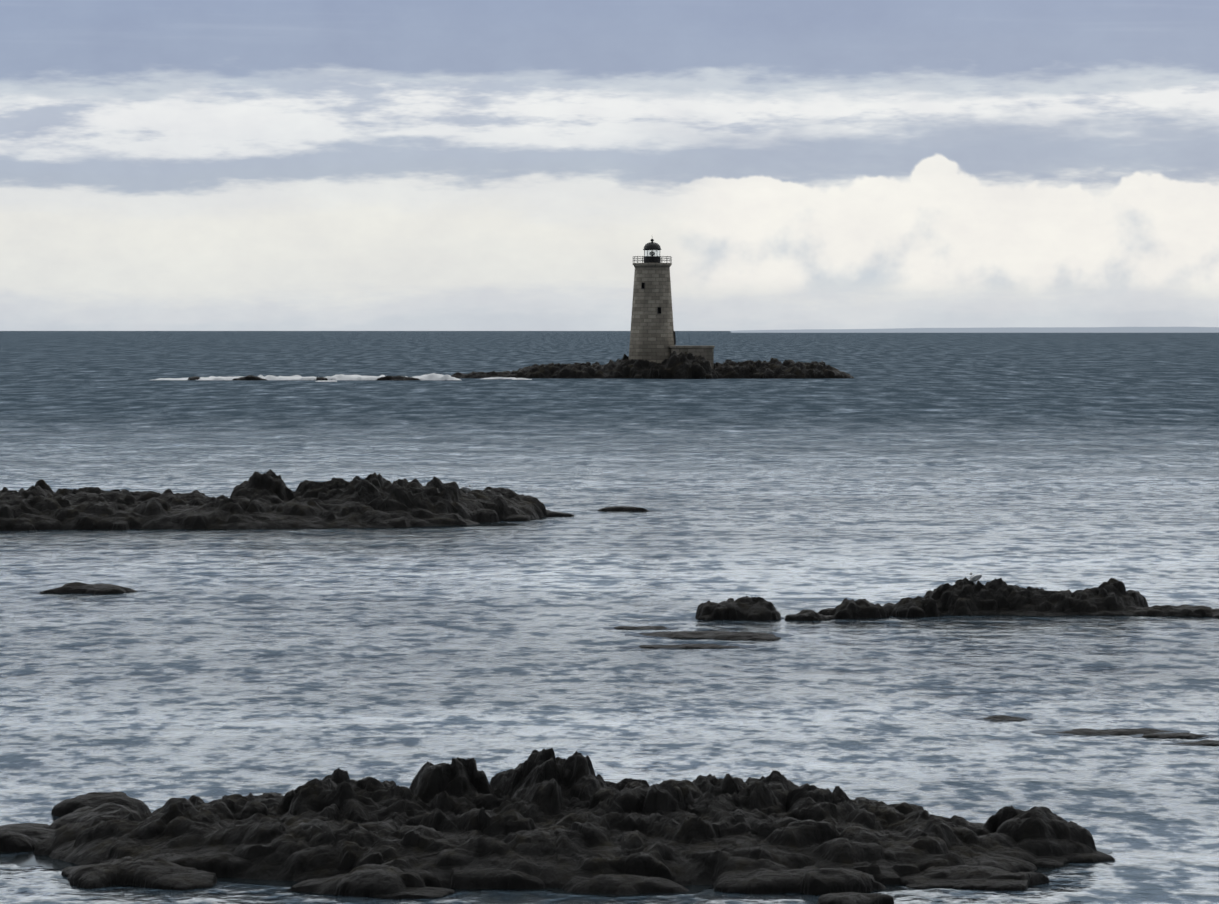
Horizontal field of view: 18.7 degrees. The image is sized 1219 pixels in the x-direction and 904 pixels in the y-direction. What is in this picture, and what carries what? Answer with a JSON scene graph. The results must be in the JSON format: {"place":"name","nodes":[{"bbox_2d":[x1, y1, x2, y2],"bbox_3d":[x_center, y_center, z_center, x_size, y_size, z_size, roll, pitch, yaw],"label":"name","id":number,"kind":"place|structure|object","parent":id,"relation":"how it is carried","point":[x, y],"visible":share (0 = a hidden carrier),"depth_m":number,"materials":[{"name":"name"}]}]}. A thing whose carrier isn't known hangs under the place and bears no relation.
{"place":"outdoors","nodes":[
{"label":"outdoors","id":0,"kind":"place"},
{"bbox_2d":[0,469,648,593],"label":"island","id":1,"kind":"structure","parent":0,"point":[269,499],"depth_m":150.12,"materials":[{"name":"black stone"}]},
{"bbox_2d":[188,351,853,380],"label":"rocky island","id":2,"kind":"structure","parent":0,"point":[681,365],"depth_m":611.82,"materials":[{"name":"black stone"}]},
{"bbox_2d":[629,263,674,362],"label":"lighthouse tower","id":3,"kind":"structure","parent":2,"relation":"on","point":[651,335],"depth_m":614.38,"materials":[{"name":"grey stone"}]},
{"bbox_2d":[633,239,671,262],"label":"lantern room","id":4,"kind":"object","parent":3,"relation":"on","point":[651,245],"depth_m":615.74,"materials":[{"name":"black metal"}]},
{"bbox_2d":[0,331,1218,903],"bbox_3d":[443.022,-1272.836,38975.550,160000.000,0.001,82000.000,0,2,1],"label":"sea","id":5,"kind":"structure","parent":0,"point":[216,665],"depth_m":117.30,"materials":[{"name":"liquid"}]},
{"bbox_2d":[155,373,531,381],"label":"surf foam","id":6,"kind":"object","parent":5,"relation":"on","point":[433,376],"visible":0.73,"depth_m":590.40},
{"bbox_2d":[31,509,658,593],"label":"wet island rim","id":7,"kind":"object","parent":5,"relation":"on","point":[494,524],"visible":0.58,"depth_m":148.00,"materials":[{"name":"black stone"}]},
{"bbox_2d":[0,809,1112,898],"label":"wet rock","id":8,"kind":"object","parent":5,"relation":"on","point":[30,858],"visible":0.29,"depth_m":53.07,"materials":[{"name":"black stone"}]},
{"bbox_2d":[0,748,1114,903],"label":"foreground rock","id":9,"kind":"object","parent":5,"relation":"in","point":[543,818],"visible":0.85,"depth_m":54.35,"materials":[{"name":"black stone"}]},
{"bbox_2d":[604,577,1218,745],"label":"rocks","id":10,"kind":"object","parent":5,"relation":"in","point":[1000,596],"visible":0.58,"depth_m":102.77,"materials":[{"name":"black stone"}]},
{"bbox_2d":[970,573,979,583],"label":"gull","id":11,"kind":"object","parent":10,"relation":"on","point":[975,580],"visible":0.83,"depth_m":104.24,"materials":[{"name":"white"}]},
{"bbox_2d":[969,575,981,579],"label":"gull wings","id":12,"kind":"object","parent":10,"relation":"on","point":[976,576],"visible":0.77,"depth_m":104.23,"materials":[{"name":"grey"}]},
{"bbox_2d":[0,0,1218,330],"label":"sky","id":13,"kind":"structure","parent":0,"point":[166,165],"materials":[{"name":"white"}]},
{"bbox_2d":[670,346,714,368],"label":"stone wall","id":14,"kind":"structure","parent":0,"point":[706,352],"depth_m":614.29,"materials":[{"name":"grey stone"}]},
{"bbox_2d":[730,327,1218,332],"bbox_3d":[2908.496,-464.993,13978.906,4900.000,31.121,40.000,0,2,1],"label":"shore","id":15,"kind":"structure","parent":0,"point":[1077,330],"depth_m":13996.31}
]}

